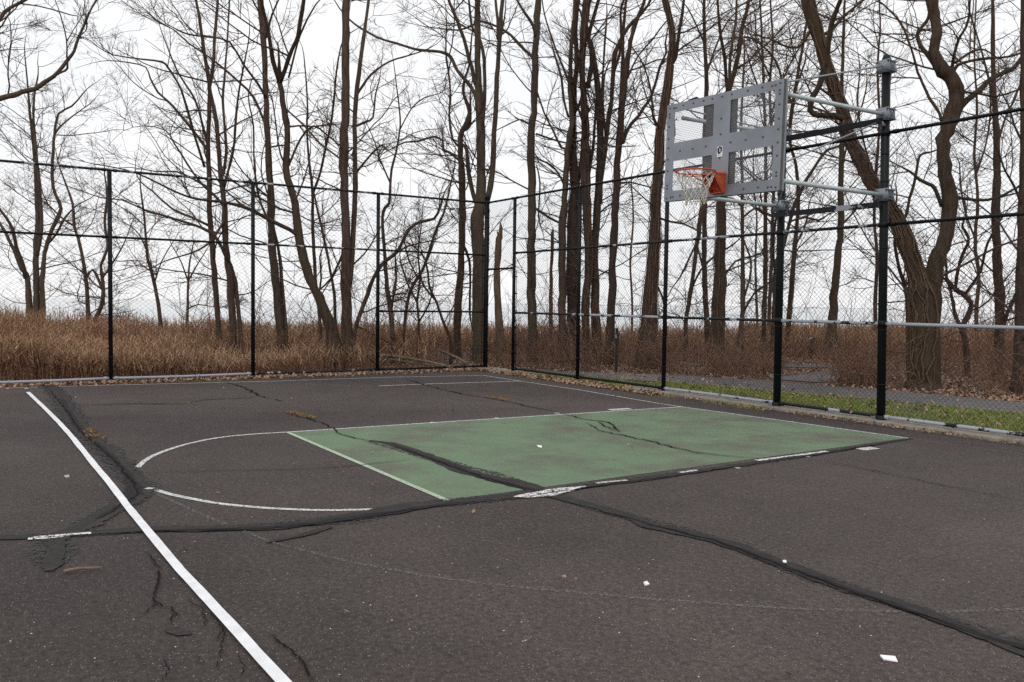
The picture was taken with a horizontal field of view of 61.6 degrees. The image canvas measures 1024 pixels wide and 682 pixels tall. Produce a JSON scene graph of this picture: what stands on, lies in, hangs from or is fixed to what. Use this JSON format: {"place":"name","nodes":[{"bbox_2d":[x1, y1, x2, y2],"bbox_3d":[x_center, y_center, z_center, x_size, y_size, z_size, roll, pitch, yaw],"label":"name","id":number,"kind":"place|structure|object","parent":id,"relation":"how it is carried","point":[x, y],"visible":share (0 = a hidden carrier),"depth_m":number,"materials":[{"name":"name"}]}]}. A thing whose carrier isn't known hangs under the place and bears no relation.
{"place":"outdoors","nodes":[
{"label":"outdoors","id":0,"kind":"place"},
{"bbox_2d":[0,298,1013,335],"bbox_3d":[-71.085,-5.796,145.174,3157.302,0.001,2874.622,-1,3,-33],"label":"water","id":1,"kind":"structure","parent":0,"point":[146,310],"depth_m":139.19,"materials":[{"name":"grey liquid"}]},
{"bbox_2d":[0,0,1020,309],"label":"sky","id":2,"kind":"structure","parent":0,"point":[317,41],"materials":[{"name":"white"}]},
{"bbox_2d":[0,371,1023,681],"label":"court asphalt","id":3,"kind":"structure","parent":0,"point":[902,531],"depth_m":5.04,"materials":[{"name":"grey asphalt"}]},
{"bbox_2d":[64,566,101,572],"bbox_3d":[-2.322,1.235,4.650,0.183,0.024,0.026,0,3,-22],"label":"fallen twig","id":4,"kind":"object","parent":3,"relation":"on","point":[76,568],"visible":1,"depth_m":4.64,"materials":[{"name":"brown wood"}]},
{"bbox_2d":[24,388,291,681],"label":"white line","id":5,"kind":"object","parent":3,"relation":"on","point":[272,669],"visible":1,"depth_m":4.53,"materials":[{"name":"white paint"}]},
{"bbox_2d":[83,396,508,442],"bbox_3d":[-3.054,0.901,11.893,2.700,0.031,6.240,3,4,44],"label":"dry moss","id":6,"kind":"object","parent":3,"relation":"on","point":[312,416],"visible":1,"depth_m":10.98,"materials":[{"name":"brown plant"}]},
{"bbox_2d":[286,432,448,500],"bbox_3d":[-1.506,1.108,8.043,0.052,0.001,3.831,-1,3,-32],"label":"free throw line","id":7,"kind":"object","parent":3,"relation":"on","point":[387,474],"visible":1,"depth_m":7.55,"materials":[{"name":"white paint"}]},
{"bbox_2d":[28,451,828,539],"bbox_3d":[0.056,1.159,7.230,7.106,0.001,1.338,0,3,-23],"label":"flaking paint","id":8,"kind":"object","parent":3,"relation":"on","point":[521,495],"visible":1,"depth_m":6.71,"materials":[{"name":"white paint"}]},
{"bbox_2d":[16,375,905,510],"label":"court lines","id":9,"kind":"object","parent":3,"relation":"on","point":[201,500],"visible":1,"depth_m":9.06,"materials":[{"name":"white paint"}]},
{"bbox_2d":[0,385,1023,655],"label":"crack sealant","id":10,"kind":"object","parent":3,"relation":"on","point":[52,557],"visible":1,"depth_m":5.86,"materials":[{"name":"black asphalt"}]},
{"bbox_2d":[5,379,1019,681],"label":"open cracks","id":11,"kind":"object","parent":3,"relation":"on","point":[383,513],"visible":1,"depth_m":6.36,"materials":[{"name":"black asphalt"}]},
{"bbox_2d":[6,385,1023,641],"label":"sealant smear","id":12,"kind":"object","parent":3,"relation":"on","point":[34,549],"visible":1,"depth_m":5.85},
{"bbox_2d":[170,440,1022,611],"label":"faded arc","id":13,"kind":"object","parent":3,"relation":"on","point":[607,594],"visible":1,"depth_m":4.43,"materials":[{"name":"white paint"}]},
{"bbox_2d":[291,407,902,498],"bbox_3d":[1.014,1.070,9.700,6.053,0.001,3.843,-1,3,-33],"label":"key paint","id":14,"kind":"object","parent":3,"relation":"on","point":[573,449],"visible":1,"depth_m":9.12,"materials":[{"name":"green paint"}]},
{"bbox_2d":[880,655,897,661],"bbox_3d":[1.592,1.339,3.629,0.067,0.010,0.040,2,3,20],"label":"tape scrap","id":15,"kind":"object","parent":3,"relation":"on","point":[889,658],"visible":1,"depth_m":3.62,"materials":[{"name":"white paper"}]},
{"bbox_2d":[0,297,1023,414],"bbox_3d":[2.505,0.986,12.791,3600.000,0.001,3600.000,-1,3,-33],"label":"ground","id":16,"kind":"structure","parent":0,"point":[645,372],"depth_m":19.36,"materials":[{"name":"soil"}]},
{"bbox_2d":[0,10,131,322],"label":"bare tree","id":17,"kind":"object","parent":16,"relation":"on","point":[38,213],"visible":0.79,"depth_m":31.00,"materials":[{"name":"brown plant"}]},
{"bbox_2d":[0,0,146,148],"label":"bare tree","id":18,"kind":"object","parent":16,"relation":"on","point":[40,85],"visible":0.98,"depth_m":18.34,"materials":[{"name":"brown plant"}]},
{"bbox_2d":[3,117,164,325],"bbox_3d":[-12.123,-3.165,24.810,5.334,6.910,3.203,1,3,12],"label":"bare tree","id":19,"kind":"object","parent":16,"relation":"on","point":[102,288],"visible":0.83,"depth_m":25.01,"materials":[{"name":"brown plant"}]},
{"bbox_2d":[67,154,207,328],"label":"bare tree","id":20,"kind":"object","parent":16,"relation":"on","point":[153,279],"visible":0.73,"depth_m":23.88,"materials":[{"name":"brown plant"}]},
{"bbox_2d":[12,0,302,357],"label":"bare tree","id":21,"kind":"object","parent":16,"relation":"on","point":[231,272],"visible":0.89,"depth_m":18.60,"materials":[{"name":"brown plant"}]},
{"bbox_2d":[23,0,295,351],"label":"bare tree","id":22,"kind":"object","parent":16,"relation":"on","point":[212,257],"visible":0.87,"depth_m":19.42,"materials":[{"name":"brown plant"}]},
{"bbox_2d":[148,209,250,326],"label":"bare tree","id":23,"kind":"object","parent":16,"relation":"on","point":[189,275],"visible":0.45,"depth_m":25.98,"materials":[{"name":"brown plant"}]},
{"bbox_2d":[42,0,386,369],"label":"bare tree","id":24,"kind":"object","parent":16,"relation":"on","point":[285,158],"visible":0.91,"depth_m":18.52,"materials":[{"name":"brown plant"}]},
{"bbox_2d":[103,0,335,355],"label":"bare tree","id":25,"kind":"object","parent":16,"relation":"on","point":[280,321],"visible":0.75,"depth_m":19.85,"materials":[{"name":"brown plant"}]},
{"bbox_2d":[0,159,489,383],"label":"chain link fence","id":26,"kind":"object","parent":16,"relation":"on","point":[377,249],"visible":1,"depth_m":16.44,"materials":[{"name":"black metal"}]},
{"bbox_2d":[245,0,422,358],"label":"bare tree","id":27,"kind":"object","parent":16,"relation":"on","point":[315,274],"visible":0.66,"depth_m":21.91,"materials":[{"name":"brown plant"}]},
{"bbox_2d":[283,0,465,367],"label":"bare tree","id":28,"kind":"object","parent":16,"relation":"on","point":[343,173],"visible":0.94,"depth_m":19.41,"materials":[{"name":"brown plant"}]},
{"bbox_2d":[314,16,489,363],"bbox_3d":[-2.885,-3.620,21.043,3.777,8.395,4.031,-1,3,-33],"label":"bare tree","id":29,"kind":"object","parent":16,"relation":"on","point":[384,244],"visible":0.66,"depth_m":21.12,"materials":[{"name":"brown plant"}]},
{"bbox_2d":[379,354,445,365],"bbox_3d":[-2.201,0.530,18.768,1.763,0.489,0.684,2,3,29],"label":"fallen limb","id":30,"kind":"object","parent":16,"relation":"on","point":[406,357],"visible":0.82,"depth_m":18.87,"materials":[{"name":"wood"}]},
{"bbox_2d":[366,175,472,357],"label":"bare tree","id":31,"kind":"object","parent":16,"relation":"on","point":[402,259],"visible":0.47,"depth_m":22.42,"materials":[{"name":"brown plant"}]},
{"bbox_2d":[360,106,493,364],"bbox_3d":[-2.096,-2.565,20.938,3.020,6.311,2.814,0,3,-22],"label":"bare tree","id":32,"kind":"object","parent":16,"relation":"on","point":[431,294],"visible":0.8,"depth_m":20.97,"materials":[{"name":"brown plant"}]},
{"bbox_2d":[351,148,505,347],"bbox_3d":[-1.967,-2.013,20.510,3.823,5.247,2.500,1,3,16],"label":"bare tree","id":33,"kind":"object","parent":16,"relation":"on","point":[387,259],"visible":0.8,"depth_m":20.55,"materials":[{"name":"brown plant"}]},
{"bbox_2d":[334,0,540,362],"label":"bare tree","id":34,"kind":"object","parent":16,"relation":"on","point":[479,46],"visible":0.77,"depth_m":21.89,"materials":[{"name":"brown plant"}]},
{"bbox_2d":[349,0,525,358],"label":"bare tree","id":35,"kind":"object","parent":16,"relation":"on","point":[463,187],"visible":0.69,"depth_m":22.70,"materials":[{"name":"brown plant"}]},
{"bbox_2d":[430,349,466,363],"bbox_3d":[-1.493,0.354,19.396,0.610,0.392,0.916,-1,3,-33],"label":"fallen limb","id":36,"kind":"object","parent":16,"relation":"on","point":[455,356],"visible":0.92,"depth_m":19.45,"materials":[{"name":"wood"}]},
{"bbox_2d":[493,222,503,364],"bbox_3d":[-0.288,-1.038,20.928,0.335,3.757,0.262,1,3,15],"label":"broken snag","id":37,"kind":"object","parent":16,"relation":"on","point":[498,314],"visible":0.8,"depth_m":20.87,"materials":[{"name":"brown wood"}]},
{"bbox_2d":[478,367,524,374],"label":"gate sill","id":38,"kind":"structure","parent":16,"relation":"on","point":[495,368],"depth_m":18.73,"materials":[{"name":"concrete"}]},
{"bbox_2d":[0,300,1013,381],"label":"dry reeds","id":39,"kind":"object","parent":16,"relation":"on","point":[94,350],"visible":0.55,"depth_m":18.30,"materials":[{"name":"brown plant"}]},
{"bbox_2d":[0,346,1023,674],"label":"leaf litter","id":40,"kind":"object","parent":16,"relation":"on","point":[628,388],"visible":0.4,"depth_m":16.19,"materials":[{"name":"brown plant"}]},
{"bbox_2d":[390,348,456,367],"bbox_3d":[-1.909,0.291,18.789,1.434,0.563,0.903,-1,3,-33],"label":"fallen limb","id":41,"kind":"object","parent":40,"relation":"on","point":[418,363],"visible":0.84,"depth_m":18.97,"materials":[{"name":"wood"}]},
{"bbox_2d":[1,89,1023,395],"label":"bramble thicket","id":42,"kind":"object","parent":16,"relation":"on","point":[841,363],"visible":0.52,"depth_m":19.63,"materials":[{"name":"brown plant"}]},
{"bbox_2d":[391,0,633,361],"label":"bare tree","id":43,"kind":"object","parent":16,"relation":"on","point":[531,188],"visible":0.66,"depth_m":22.50,"materials":[{"name":"brown plant"}]},
{"bbox_2d":[548,228,553,355],"bbox_3d":[1.117,-1.380,24.450,0.156,3.761,0.196,1,3,-1],"label":"broken snag","id":44,"kind":"object","parent":16,"relation":"on","point":[551,277],"visible":0.43,"depth_m":24.42,"materials":[{"name":"brown wood"}]},
{"bbox_2d":[496,0,613,362],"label":"bare tree","id":45,"kind":"object","parent":16,"relation":"on","point":[567,162],"visible":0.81,"depth_m":22.15,"materials":[{"name":"brown plant"}]},
{"bbox_2d":[506,0,621,360],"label":"bare tree","id":46,"kind":"object","parent":16,"relation":"on","point":[573,165],"visible":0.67,"depth_m":22.39,"materials":[{"name":"brown plant"}]},
{"bbox_2d":[508,0,654,362],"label":"bare tree","id":47,"kind":"object","parent":16,"relation":"on","point":[585,156],"visible":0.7,"depth_m":22.03,"materials":[{"name":"brown plant"}]},
{"bbox_2d":[614,328,618,371],"bbox_3d":[2.352,0.235,19.373,0.149,1.057,0.044,-1,3,-39],"label":"trail sign","id":48,"kind":"object","parent":16,"relation":"on","point":[616,358],"visible":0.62,"depth_m":19.37,"materials":[{"name":"grey metal"}]},
{"bbox_2d":[523,0,712,362],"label":"bare tree","id":49,"kind":"object","parent":16,"relation":"on","point":[599,174],"visible":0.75,"depth_m":22.22,"materials":[{"name":"brown plant"}]},
{"bbox_2d":[599,158,647,330],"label":"bare tree","id":50,"kind":"object","parent":16,"relation":"on","point":[629,266],"visible":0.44,"depth_m":33.06,"materials":[{"name":"brown plant"}]},
{"bbox_2d":[540,0,723,364],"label":"bare tree","id":51,"kind":"object","parent":16,"relation":"on","point":[616,174],"visible":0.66,"depth_m":21.66,"materials":[{"name":"brown plant"}]},
{"bbox_2d":[583,0,756,369],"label":"bare tree","id":52,"kind":"object","parent":16,"relation":"on","point":[660,124],"visible":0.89,"depth_m":20.30,"materials":[{"name":"brown plant"}]},
{"bbox_2d":[631,156,766,361],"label":"bare tree","id":53,"kind":"object","parent":16,"relation":"on","point":[695,253],"visible":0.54,"depth_m":22.97,"materials":[{"name":"brown plant"}]},
{"bbox_2d":[636,0,775,352],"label":"bare tree","id":54,"kind":"object","parent":16,"relation":"on","point":[706,91],"visible":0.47,"depth_m":24.99,"materials":[{"name":"brown plant"}]},
{"bbox_2d":[663,0,832,369],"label":"bare tree","id":55,"kind":"object","parent":16,"relation":"on","point":[743,295],"visible":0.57,"depth_m":19.81,"materials":[{"name":"brown plant"}]},
{"bbox_2d":[487,107,1023,436],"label":"chain link fence","id":56,"kind":"object","parent":16,"relation":"on","point":[666,241],"visible":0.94,"depth_m":12.69,"materials":[{"name":"black metal"}]},
{"bbox_2d":[688,0,830,352],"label":"bare tree","id":57,"kind":"object","parent":16,"relation":"on","point":[763,332],"visible":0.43,"depth_m":24.94,"materials":[{"name":"brown plant"}]},
{"bbox_2d":[688,0,847,333],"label":"bare tree","id":58,"kind":"object","parent":16,"relation":"on","point":[769,298],"visible":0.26,"depth_m":31.74,"materials":[{"name":"brown plant"}]},
{"bbox_2d":[693,0,849,364],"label":"bare tree","id":59,"kind":"object","parent":16,"relation":"on","point":[728,75],"visible":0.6,"depth_m":21.31,"materials":[{"name":"brown plant"}]},
{"bbox_2d":[726,89,819,325],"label":"bare tree","id":60,"kind":"object","parent":16,"relation":"on","point":[755,267],"visible":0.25,"depth_m":33.92,"materials":[{"name":"brown plant"}]},
{"bbox_2d":[688,3,868,355],"bbox_3d":[7.938,-6.781,25.744,5.342,14.566,4.030,1,3,9],"label":"bare tree","id":61,"kind":"object","parent":16,"relation":"on","point":[790,294],"visible":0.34,"depth_m":25.86,"materials":[{"name":"brown plant"}]},
{"bbox_2d":[664,54,896,419],"bbox_3d":[3.190,-1.248,11.051,2.810,4.876,1.976,-1,3,-33],"label":"basketball hoop","id":62,"kind":"object","parent":16,"relation":"on","point":[721,143],"visible":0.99,"depth_m":10.90,"materials":[{"name":"black paint"}]},
{"bbox_2d":[808,336,814,357],"bbox_3d":[8.698,0.233,24.983,0.186,0.733,0.054,0,3,-9],"label":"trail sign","id":63,"kind":"object","parent":16,"relation":"on","point":[810,338],"visible":0.62,"depth_m":24.96,"materials":[{"name":"grey"}]},
{"bbox_2d":[735,61,898,359],"bbox_3d":[7.947,-3.276,23.231,3.541,7.788,6.547,3,3,42],"label":"bare tree","id":64,"kind":"object","parent":16,"relation":"on","point":[788,228],"visible":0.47,"depth_m":23.90,"materials":[{"name":"brown plant"}]},
{"bbox_2d":[627,386,1023,444],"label":"kerb","id":65,"kind":"structure","parent":16,"relation":"on","point":[1010,439],"depth_m":11.27,"materials":[{"name":"concrete"}]},
{"bbox_2d":[765,0,920,360],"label":"bare tree","id":66,"kind":"object","parent":16,"relation":"on","point":[836,274],"visible":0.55,"depth_m":24.49,"materials":[{"name":"brown plant"}]},
{"bbox_2d":[672,0,1023,390],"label":"bare tree","id":67,"kind":"object","parent":16,"relation":"on","point":[945,72],"visible":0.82,"depth_m":16.10,"materials":[{"name":"brown plant"}]},
{"bbox_2d":[788,1,977,328],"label":"bare tree","id":68,"kind":"object","parent":16,"relation":"on","point":[875,281],"visible":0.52,"depth_m":29.88,"materials":[{"name":"brown plant"}]},
{"bbox_2d":[836,91,999,366],"bbox_3d":[7.865,-2.014,17.054,2.915,5.802,2.695,-1,3,-33],"label":"bare tree","id":69,"kind":"object","parent":16,"relation":"on","point":[903,277],"visible":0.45,"depth_m":16.98,"materials":[{"name":"brown plant"}]},
{"bbox_2d":[870,133,1019,376],"bbox_3d":[9.932,-1.776,18.794,3.689,5.233,2.463,3,3,44],"label":"bare tree","id":70,"kind":"object","parent":16,"relation":"on","point":[967,316],"visible":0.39,"depth_m":18.90,"materials":[{"name":"brown plant"}]},
{"bbox_2d":[903,0,1019,374],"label":"bare tree","id":71,"kind":"object","parent":16,"relation":"on","point":[997,236],"visible":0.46,"depth_m":19.81,"materials":[{"name":"brown plant"}]},
{"bbox_2d":[906,0,1019,338],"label":"bare tree","id":72,"kind":"object","parent":16,"relation":"on","point":[975,151],"visible":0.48,"depth_m":28.23,"materials":[{"name":"brown plant"}]},
{"bbox_2d":[923,0,1023,394],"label":"bare tree","id":73,"kind":"object","parent":16,"relation":"on","point":[1019,322],"visible":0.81,"depth_m":15.48,"materials":[{"name":"brown plant"}]},
{"bbox_2d":[2,369,1023,434],"bbox_3d":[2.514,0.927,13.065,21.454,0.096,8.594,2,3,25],"label":"grass","id":74,"kind":"structure","parent":0,"point":[972,417],"depth_m":13.04,"materials":[{"name":"green plant"}]},
{"bbox_2d":[568,333,574,363],"bbox_3d":[1.484,0.161,21.487,0.191,0.912,0.187,1,3,0],"label":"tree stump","id":75,"kind":"object","parent":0,"point":[571,344],"visible":0.18,"depth_m":21.47,"materials":[{"name":"brown wood"}]},
{"bbox_2d":[525,370,1023,413],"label":"path","id":76,"kind":"structure","parent":0,"point":[1016,406],"depth_m":15.39,"materials":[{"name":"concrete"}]},
{"bbox_2d":[680,362,875,381],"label":"side path","id":77,"kind":"structure","parent":0,"point":[815,379],"depth_m":18.66,"materials":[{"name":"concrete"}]}
]}

